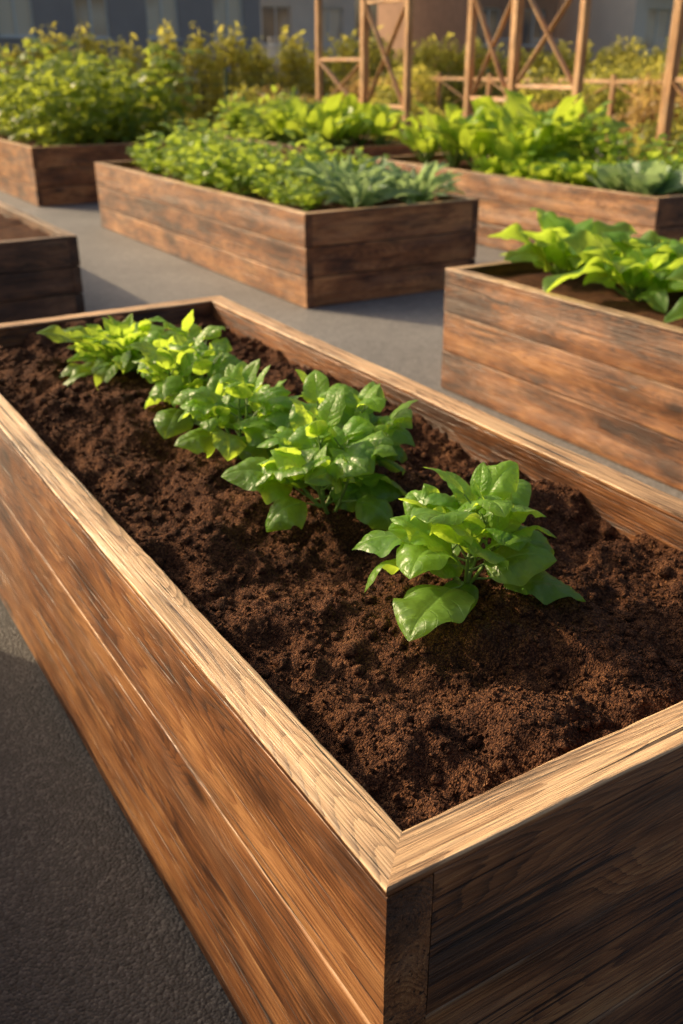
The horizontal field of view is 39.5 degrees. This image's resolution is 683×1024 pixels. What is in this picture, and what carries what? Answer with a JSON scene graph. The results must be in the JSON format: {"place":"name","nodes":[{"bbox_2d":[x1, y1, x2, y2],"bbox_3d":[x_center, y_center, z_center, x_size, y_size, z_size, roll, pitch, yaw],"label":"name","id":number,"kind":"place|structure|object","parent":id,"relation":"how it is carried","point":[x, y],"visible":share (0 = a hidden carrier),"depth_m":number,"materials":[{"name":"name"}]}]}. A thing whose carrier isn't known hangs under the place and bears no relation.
{"place":"outdoors","nodes":[
{"label":"outdoors","id":0,"kind":"place"},
{"bbox_2d":[0,61,28,137],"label":"tomato plant","id":1,"kind":"object","parent":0,"point":[4,114],"visible":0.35,"depth_m":12.73,"materials":[{"name":"green plant"}]},
{"bbox_2d":[0,598,241,1023],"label":"asphalt path","id":2,"kind":"structure","parent":0,"point":[94,928],"depth_m":1.88,"materials":[{"name":"grey asphalt"}]},
{"bbox_2d":[0,296,682,1023],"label":"raised garden bed","id":3,"kind":"object","parent":2,"relation":"on","point":[338,796],"visible":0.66,"depth_m":1.48,"materials":[{"name":"brown wood"}]},
{"bbox_2d":[37,313,188,389],"bbox_3d":[-0.640,-0.494,2.805,0.495,0.174,0.548,-15,29,-28],"label":"spinach plant","id":4,"kind":"object","parent":3,"relation":"on","point":[107,353],"visible":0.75,"depth_m":2.74,"materials":[{"name":"green plant"}]},
{"bbox_2d":[137,310,231,403],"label":"basil plant","id":5,"kind":"object","parent":3,"relation":"on","point":[156,339],"visible":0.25,"depth_m":2.51,"materials":[{"name":"green plant"}]},
{"bbox_2d":[130,325,240,438],"bbox_3d":[-0.386,-0.338,2.360,0.277,0.236,0.320,8,27,17],"label":"basil plant","id":6,"kind":"object","parent":3,"relation":"on","point":[196,358],"visible":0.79,"depth_m":2.31,"materials":[{"name":"green plant"}]},
{"bbox_2d":[172,359,302,460],"bbox_3d":[-0.240,-0.223,2.150,0.338,0.250,0.323,12,28,23],"label":"basil plant","id":7,"kind":"object","parent":3,"relation":"on","point":[234,393],"visible":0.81,"depth_m":2.09,"materials":[{"name":"green plant"}]},
{"bbox_2d":[233,369,379,485],"bbox_3d":[-0.066,-0.169,2.092,0.320,0.259,0.315,14,29,27],"label":"basil plant","id":8,"kind":"object","parent":3,"relation":"on","point":[259,428],"visible":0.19,"depth_m":2.06,"materials":[{"name":"green plant"}]},
{"bbox_2d":[221,387,407,531],"bbox_3d":[-0.031,-0.107,1.873,0.310,0.258,0.290,19,31,35],"label":"basil plant","id":9,"kind":"object","parent":3,"relation":"on","point":[311,441],"visible":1,"depth_m":1.85,"materials":[{"name":"green plant"}]},
{"bbox_2d":[319,381,417,487],"bbox_3d":[0.029,-0.167,2.032,0.291,0.205,0.303,-15,29,-28],"label":"basil plant","id":10,"kind":"object","parent":3,"relation":"on","point":[370,398],"visible":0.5,"depth_m":2.00,"materials":[{"name":"green plant"}]},
{"bbox_2d":[353,460,585,640],"bbox_3d":[0.196,0.047,1.576,0.353,0.230,0.295,-15,29,-28],"label":"basil plant","id":11,"kind":"object","parent":3,"relation":"on","point":[433,530],"visible":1,"depth_m":1.54,"materials":[{"name":"green plant"}]},
{"bbox_2d":[0,0,261,105],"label":"walls","id":12,"kind":"structure","parent":0,"point":[126,18],"depth_m":35.49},
{"bbox_2d":[0,0,240,37],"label":"windows","id":13,"kind":"structure","parent":12,"relation":"attached to","point":[23,16],"depth_m":35.01,"materials":[{"name":"grey glass"}]},
{"bbox_2d":[0,0,246,40],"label":"window frames","id":14,"kind":"structure","parent":12,"relation":"attached to","point":[16,35],"depth_m":35.11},
{"bbox_2d":[260,0,354,96],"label":"walls","id":15,"kind":"structure","parent":0,"point":[302,15],"depth_m":47.07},
{"bbox_2d":[262,7,339,43],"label":"windows","id":16,"kind":"structure","parent":15,"relation":"attached to","point":[268,25],"depth_m":46.66,"materials":[{"name":"grey glass"}]},
{"bbox_2d":[262,5,359,60],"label":"window frames","id":17,"kind":"structure","parent":15,"relation":"attached to","point":[272,44],"depth_m":46.69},
{"bbox_2d":[0,76,682,500],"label":"ground","id":18,"kind":"structure","parent":0,"point":[400,334],"depth_m":6.63,"materials":[{"name":"concrete"}]},
{"bbox_2d":[0,201,84,322],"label":"raised garden bed","id":19,"kind":"object","parent":18,"relation":"on","point":[40,272],"visible":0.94,"depth_m":5.97,"materials":[{"name":"brown wood"}]},
{"bbox_2d":[0,131,181,206],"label":"raised garden bed","id":20,"kind":"object","parent":18,"relation":"on","point":[28,170],"visible":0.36,"depth_m":11.22,"materials":[{"name":"brown wood"}]},
{"bbox_2d":[0,47,43,140],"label":"tomato plant","id":21,"kind":"object","parent":20,"relation":"on","point":[6,110],"visible":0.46,"depth_m":12.29,"materials":[{"name":"green plant"}]},
{"bbox_2d":[0,64,44,142],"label":"tomato plant","id":22,"kind":"object","parent":20,"relation":"on","point":[25,125],"visible":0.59,"depth_m":11.96,"materials":[{"name":"green plant"}]},
{"bbox_2d":[11,77,58,145],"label":"tomato plant","id":23,"kind":"object","parent":20,"relation":"on","point":[28,113],"visible":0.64,"depth_m":11.59,"materials":[{"name":"green plant"}]},
{"bbox_2d":[6,39,68,136],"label":"tomato plant","id":24,"kind":"object","parent":20,"relation":"on","point":[33,48],"visible":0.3,"depth_m":12.81,"materials":[{"name":"green plant"}]},
{"bbox_2d":[22,67,82,146],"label":"tomato plant","id":25,"kind":"object","parent":20,"relation":"on","point":[58,120],"visible":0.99,"depth_m":11.21,"materials":[{"name":"green plant"}]},
{"bbox_2d":[22,33,95,105],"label":"tomato plant","id":26,"kind":"object","parent":20,"relation":"on","point":[44,50],"visible":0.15,"depth_m":13.31,"materials":[{"name":"green plant"}]},
{"bbox_2d":[28,47,91,140],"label":"tomato plant","id":27,"kind":"object","parent":20,"relation":"on","point":[57,66],"visible":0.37,"depth_m":12.03,"materials":[{"name":"green plant"}]},
{"bbox_2d":[53,44,110,145],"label":"tomato plant","id":28,"kind":"object","parent":20,"relation":"on","point":[66,55],"visible":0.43,"depth_m":11.67,"materials":[{"name":"green plant"}]},
{"bbox_2d":[66,59,115,144],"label":"tomato plant","id":29,"kind":"object","parent":20,"relation":"on","point":[89,120],"visible":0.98,"depth_m":11.46,"materials":[{"name":"green plant"}]},
{"bbox_2d":[75,47,131,139],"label":"tomato plant","id":30,"kind":"object","parent":20,"relation":"on","point":[102,72],"visible":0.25,"depth_m":12.41,"materials":[{"name":"green plant"}]},
{"bbox_2d":[94,59,135,142],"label":"tomato plant","id":31,"kind":"object","parent":20,"relation":"on","point":[113,123],"visible":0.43,"depth_m":12.04,"materials":[{"name":"green plant"}]},
{"bbox_2d":[101,69,156,142],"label":"tomato plant","id":32,"kind":"object","parent":20,"relation":"on","point":[132,123],"visible":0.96,"depth_m":11.71,"materials":[{"name":"green plant"}]},
{"bbox_2d":[131,56,182,141],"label":"tomato plant","id":33,"kind":"object","parent":20,"relation":"on","point":[142,84],"visible":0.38,"depth_m":12.23,"materials":[{"name":"green plant"}]},
{"bbox_2d":[137,37,204,140],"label":"tomato plant","id":34,"kind":"object","parent":20,"relation":"on","point":[160,93],"visible":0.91,"depth_m":11.83,"materials":[{"name":"green plant"}]},
{"bbox_2d":[94,160,478,307],"bbox_3d":[-0.733,-2.594,8.297,1.454,0.622,4.254,-15,29,-28],"label":"raised garden bed","id":35,"kind":"object","parent":18,"relation":"on","point":[329,254],"visible":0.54,"depth_m":6.83,"materials":[{"name":"brown wood"}]},
{"bbox_2d":[135,148,165,173],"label":"herb plant","id":36,"kind":"object","parent":35,"relation":"on","point":[148,166],"visible":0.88,"depth_m":8.89,"materials":[{"name":"green plant"}]},
{"bbox_2d":[126,120,198,166],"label":"herb plant","id":37,"kind":"object","parent":35,"relation":"on","point":[151,142],"visible":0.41,"depth_m":9.36,"materials":[{"name":"green plant"}]},
{"bbox_2d":[151,131,205,176],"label":"herb plant","id":38,"kind":"object","parent":35,"relation":"on","point":[169,148],"visible":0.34,"depth_m":8.63,"materials":[{"name":"green plant"}]},
{"bbox_2d":[164,121,228,183],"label":"herb plant","id":39,"kind":"object","parent":35,"relation":"on","point":[212,155],"visible":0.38,"depth_m":8.04,"materials":[{"name":"green plant"}]},
{"bbox_2d":[175,119,235,159],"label":"herb plant","id":40,"kind":"object","parent":35,"relation":"on","point":[199,134],"visible":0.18,"depth_m":8.90,"materials":[{"name":"green plant"}]},
{"bbox_2d":[171,118,248,190],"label":"herb plant","id":41,"kind":"object","parent":35,"relation":"on","point":[198,166],"visible":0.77,"depth_m":7.70,"materials":[{"name":"green plant"}]},
{"bbox_2d":[210,146,272,196],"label":"herb plant","id":42,"kind":"object","parent":35,"relation":"on","point":[227,178],"visible":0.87,"depth_m":7.45,"materials":[{"name":"green plant"}]},
{"bbox_2d":[250,154,306,201],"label":"herb plant","id":43,"kind":"object","parent":35,"relation":"on","point":[264,191],"visible":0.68,"depth_m":7.06,"materials":[{"name":"green plant"}]},
{"bbox_2d":[261,171,307,207],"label":"herb plant","id":44,"kind":"object","parent":35,"relation":"on","point":[283,197],"visible":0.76,"depth_m":6.78,"materials":[{"name":"green plant"}]},
{"bbox_2d":[247,127,324,196],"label":"herb plant","id":45,"kind":"object","parent":35,"relation":"on","point":[311,156],"visible":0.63,"depth_m":7.52,"materials":[{"name":"green plant"}]},
{"bbox_2d":[289,171,329,211],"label":"herb plant","id":46,"kind":"object","parent":35,"relation":"on","point":[309,200],"visible":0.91,"depth_m":6.66,"materials":[{"name":"green plant"}]},
{"bbox_2d":[306,136,362,181],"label":"herb plant","id":47,"kind":"object","parent":35,"relation":"on","point":[334,154],"visible":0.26,"depth_m":7.69,"materials":[{"name":"green plant"}]},
{"bbox_2d":[281,153,402,203],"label":"kale plant","id":48,"kind":"object","parent":35,"relation":"on","point":[345,165],"visible":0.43,"depth_m":6.87,"materials":[{"name":"green plant"}]},
{"bbox_2d":[326,147,390,171],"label":"herb plant","id":49,"kind":"object","parent":35,"relation":"on","point":[356,166],"visible":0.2,"depth_m":7.39,"materials":[{"name":"green plant"}]},
{"bbox_2d":[297,162,420,207],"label":"kale plant","id":50,"kind":"object","parent":35,"relation":"on","point":[365,192],"visible":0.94,"depth_m":6.64,"materials":[{"name":"green plant"}]},
{"bbox_2d":[349,161,464,204],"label":"kale plant","id":51,"kind":"object","parent":35,"relation":"on","point":[426,181],"visible":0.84,"depth_m":6.84,"materials":[{"name":"green plant"}]},
{"bbox_2d":[212,135,417,164],"bbox_3d":[-0.514,-4.775,12.959,1.502,0.598,3.203,-15,29,-28],"label":"raised garden bed","id":52,"kind":"object","parent":18,"relation":"on","point":[371,148],"visible":0.19,"depth_m":11.81,"materials":[{"name":"brown wood"}]},
{"bbox_2d":[213,91,254,135],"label":"pepper plant","id":53,"kind":"object","parent":52,"relation":"on","point":[223,103],"visible":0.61,"depth_m":13.41,"materials":[{"name":"green plant"}]},
{"bbox_2d":[227,101,258,138],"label":"pepper plant","id":54,"kind":"object","parent":52,"relation":"on","point":[242,125],"visible":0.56,"depth_m":13.17,"materials":[{"name":"green plant"}]},
{"bbox_2d":[251,94,291,142],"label":"pepper plant","id":55,"kind":"object","parent":52,"relation":"on","point":[264,128],"visible":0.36,"depth_m":12.61,"materials":[{"name":"green plant"}]},
{"bbox_2d":[245,102,308,144],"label":"chard plant","id":56,"kind":"object","parent":52,"relation":"on","point":[278,127],"visible":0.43,"depth_m":12.20,"materials":[{"name":"green plant"}]},
{"bbox_2d":[259,92,343,146],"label":"chard plant","id":57,"kind":"object","parent":52,"relation":"on","point":[331,105],"visible":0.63,"depth_m":11.78,"materials":[{"name":"green plant"}]},
{"bbox_2d":[288,106,357,146],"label":"chard plant","id":58,"kind":"object","parent":52,"relation":"on","point":[328,125],"visible":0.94,"depth_m":11.51,"materials":[{"name":"green plant"}]},
{"bbox_2d":[321,107,372,146],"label":"chard plant","id":59,"kind":"object","parent":52,"relation":"on","point":[355,130],"visible":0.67,"depth_m":11.72,"materials":[{"name":"green plant"}]},
{"bbox_2d":[339,102,402,144],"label":"chard plant","id":60,"kind":"object","parent":52,"relation":"on","point":[365,109],"visible":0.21,"depth_m":12.24,"materials":[{"name":"green plant"}]},
{"bbox_2d":[341,102,413,145],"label":"chard plant","id":61,"kind":"object","parent":52,"relation":"on","point":[383,122],"visible":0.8,"depth_m":11.87,"materials":[{"name":"green plant"}]},
{"bbox_2d":[369,81,446,154],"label":"shrub","id":62,"kind":"object","parent":18,"relation":"on","point":[393,99],"visible":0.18,"depth_m":14.76,"materials":[{"name":"green plant"}]},
{"bbox_2d":[315,0,682,157],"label":"timber trellis","id":63,"kind":"object","parent":18,"relation":"on","point":[671,82],"visible":0.66,"depth_m":11.13,"materials":[{"name":"brown wood"}]},
{"bbox_2d":[367,153,682,250],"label":"raised garden bed","id":64,"kind":"object","parent":18,"relation":"on","point":[505,202],"visible":0.48,"depth_m":7.97,"materials":[{"name":"brown wood"}]},
{"bbox_2d":[382,108,464,164],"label":"chard plant","id":65,"kind":"object","parent":64,"relation":"on","point":[424,141],"visible":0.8,"depth_m":9.68,"materials":[{"name":"green plant"}]},
{"bbox_2d":[413,100,489,168],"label":"chard plant","id":66,"kind":"object","parent":64,"relation":"on","point":[455,127],"visible":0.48,"depth_m":9.23,"materials":[{"name":"green plant"}]},
{"bbox_2d":[416,103,502,160],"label":"chard plant","id":67,"kind":"object","parent":64,"relation":"on","point":[450,109],"visible":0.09,"depth_m":10.05,"materials":[{"name":"green plant"}]},
{"bbox_2d":[429,116,503,168],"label":"chard plant","id":68,"kind":"object","parent":64,"relation":"on","point":[470,145],"visible":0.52,"depth_m":8.97,"materials":[{"name":"green plant"}]},
{"bbox_2d":[471,155,508,175],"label":"lettuce plant","id":69,"kind":"object","parent":64,"relation":"on","point":[493,165],"visible":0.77,"depth_m":8.67,"materials":[{"name":"green plant"}]},
{"bbox_2d":[466,117,562,159],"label":"chard plant","id":70,"kind":"object","parent":64,"relation":"on","point":[511,145],"visible":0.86,"depth_m":8.63,"materials":[{"name":"green plant"}]},
{"bbox_2d":[470,95,563,158],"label":"chard plant","id":71,"kind":"object","parent":64,"relation":"on","point":[489,102],"visible":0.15,"depth_m":9.33,"materials":[{"name":"green plant"}]},
{"bbox_2d":[502,157,545,177],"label":"lettuce plant","id":72,"kind":"object","parent":64,"relation":"on","point":[516,168],"visible":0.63,"depth_m":8.43,"materials":[{"name":"green plant"}]},
{"bbox_2d":[473,93,580,139],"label":"chard plant","id":73,"kind":"object","parent":64,"relation":"on","point":[562,107],"visible":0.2,"depth_m":9.09,"materials":[{"name":"green plant"}]},
{"bbox_2d":[525,161,566,183],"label":"lettuce plant","id":74,"kind":"object","parent":64,"relation":"on","point":[540,172],"visible":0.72,"depth_m":8.05,"materials":[{"name":"green plant"}]},
{"bbox_2d":[532,151,578,166],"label":"lettuce plant","id":75,"kind":"object","parent":64,"relation":"on","point":[563,156],"visible":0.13,"depth_m":8.67,"materials":[{"name":"green plant"}]},
{"bbox_2d":[503,87,630,154],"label":"chard plant","id":76,"kind":"object","parent":64,"relation":"on","point":[521,110],"visible":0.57,"depth_m":8.90,"materials":[{"name":"green plant"}]},
{"bbox_2d":[545,162,605,186],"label":"lettuce plant","id":77,"kind":"object","parent":64,"relation":"on","point":[571,173],"visible":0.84,"depth_m":7.88,"materials":[{"name":"green plant"}]},
{"bbox_2d":[554,102,616,160],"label":"pepper plant","id":78,"kind":"object","parent":64,"relation":"on","point":[574,150],"visible":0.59,"depth_m":8.57,"materials":[{"name":"green plant"}]},
{"bbox_2d":[584,161,640,191],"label":"cabbage plant","id":79,"kind":"object","parent":64,"relation":"on","point":[607,177],"visible":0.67,"depth_m":7.55,"materials":[{"name":"green plant"}]},
{"bbox_2d":[588,121,638,162],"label":"pepper plant","id":80,"kind":"object","parent":64,"relation":"on","point":[610,151],"visible":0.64,"depth_m":8.34,"materials":[{"name":"green plant"}]},
{"bbox_2d":[616,163,682,196],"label":"cabbage plant","id":81,"kind":"object","parent":64,"relation":"on","point":[650,179],"visible":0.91,"depth_m":7.25,"materials":[{"name":"green plant"}]},
{"bbox_2d":[630,133,674,161],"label":"pepper plant","id":82,"kind":"object","parent":64,"relation":"on","point":[658,144],"visible":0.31,"depth_m":8.05,"materials":[{"name":"green plant"}]},
{"bbox_2d":[653,135,682,169],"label":"pepper plant","id":83,"kind":"object","parent":64,"relation":"on","point":[669,162],"visible":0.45,"depth_m":7.77,"materials":[{"name":"green plant"}]},
{"bbox_2d":[392,73,682,155],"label":"timber fence","id":84,"kind":"object","parent":18,"relation":"on","point":[613,82],"visible":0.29,"depth_m":16.95,"materials":[{"name":"brown wood"}]},
{"bbox_2d":[495,55,607,145],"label":"shrub","id":85,"kind":"object","parent":18,"relation":"on","point":[539,95],"visible":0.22,"depth_m":14.28,"materials":[{"name":"green plant"}]},
{"bbox_2d":[441,260,682,490],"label":"raised garden bed","id":86,"kind":"object","parent":18,"relation":"on","point":[596,368],"visible":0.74,"depth_m":4.09,"materials":[{"name":"brown wood"}]},
{"bbox_2d":[488,208,657,279],"bbox_3d":[1.154,-1.243,4.541,0.735,0.326,0.819,-15,29,-28],"label":"chard plant","id":87,"kind":"object","parent":86,"relation":"on","point":[547,248],"visible":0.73,"depth_m":4.55,"materials":[{"name":"green plant"}]},
{"bbox_2d":[542,229,682,313],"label":"chard plant","id":88,"kind":"object","parent":86,"relation":"on","point":[631,268],"visible":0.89,"depth_m":4.14,"materials":[{"name":"green plant"}]},
{"bbox_2d":[610,230,682,256],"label":"chard plant","id":89,"kind":"object","parent":86,"relation":"on","point":[674,244],"visible":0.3,"depth_m":4.25,"materials":[{"name":"green plant"}]},
{"bbox_2d":[663,265,682,322],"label":"chard plant","id":90,"kind":"object","parent":86,"relation":"on","point":[675,277],"visible":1,"depth_m":3.68,"materials":[{"name":"green plant"}]},
{"bbox_2d":[549,58,654,141],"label":"shrub","id":91,"kind":"object","parent":18,"relation":"on","point":[619,105],"visible":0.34,"depth_m":17.57,"materials":[{"name":"green plant"}]},
{"bbox_2d":[612,77,682,150],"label":"shrub","id":92,"kind":"object","parent":18,"relation":"on","point":[644,110],"visible":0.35,"depth_m":12.35,"materials":[{"name":"orange plant"}]},
{"bbox_2d":[619,103,682,161],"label":"shrub","id":93,"kind":"object","parent":18,"relation":"on","point":[648,134],"visible":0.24,"depth_m":11.05,"materials":[{"name":"green plant"}]},
{"bbox_2d":[355,0,377,65],"label":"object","id":94,"kind":"structure","parent":0,"point":[374,8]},
{"bbox_2d":[377,0,557,95],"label":"walls","id":95,"kind":"structure","parent":0,"point":[439,19],"depth_m":49.25,"materials":[{"name":"brown paint"}]},
{"bbox_2d":[477,9,542,44],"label":"windows","id":96,"kind":"structure","parent":95,"relation":"attached to","point":[493,23],"depth_m":49.13,"materials":[{"name":"grey glass"}]},
{"bbox_2d":[478,8,564,59],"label":"window frames","id":97,"kind":"structure","parent":95,"relation":"attached to","point":[523,45],"depth_m":48.55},
{"bbox_2d":[555,0,682,82],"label":"walls","id":98,"kind":"structure","parent":0,"point":[610,21],"depth_m":48.99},
{"bbox_2d":[644,10,668,48],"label":"windows","id":99,"kind":"structure","parent":98,"relation":"attached to","point":[661,25],"depth_m":48.77,"materials":[{"name":"grey glass"}]},
{"bbox_2d":[643,8,682,56],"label":"window frames","id":100,"kind":"structure","parent":98,"relation":"attached to","point":[661,39],"depth_m":48.70,"materials":[{"name":"grey metal"}]},
{"label":"lawn","id":101,"kind":"structure","parent":0,"visible":0},
{"bbox_2d":[221,80,302,120],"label":"shrub","id":102,"kind":"object","parent":101,"relation":"on","point":[249,97],"visible":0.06,"depth_m":15.92,"materials":[{"name":"green plant"}]},
{"bbox_2d":[0,19,682,134],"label":"hedge","id":103,"kind":"object","parent":101,"relation":"on","point":[248,63],"visible":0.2,"depth_m":20.63,"materials":[{"name":"green plant"}]},
{"bbox_2d":[329,73,425,109],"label":"shrub","id":104,"kind":"object","parent":101,"relation":"on","point":[354,88],"visible":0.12,"depth_m":17.48,"materials":[{"name":"green plant"}]},
{"bbox_2d":[373,59,449,140],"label":"shrub","id":105,"kind":"object","parent":101,"relation":"on","point":[421,88],"visible":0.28,"depth_m":19.43,"materials":[{"name":"green plant"}]},
{"bbox_2d":[588,50,682,137],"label":"shrub","id":106,"kind":"object","parent":101,"relation":"on","point":[660,68],"visible":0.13,"depth_m":20.82,"materials":[{"name":"green plant"}]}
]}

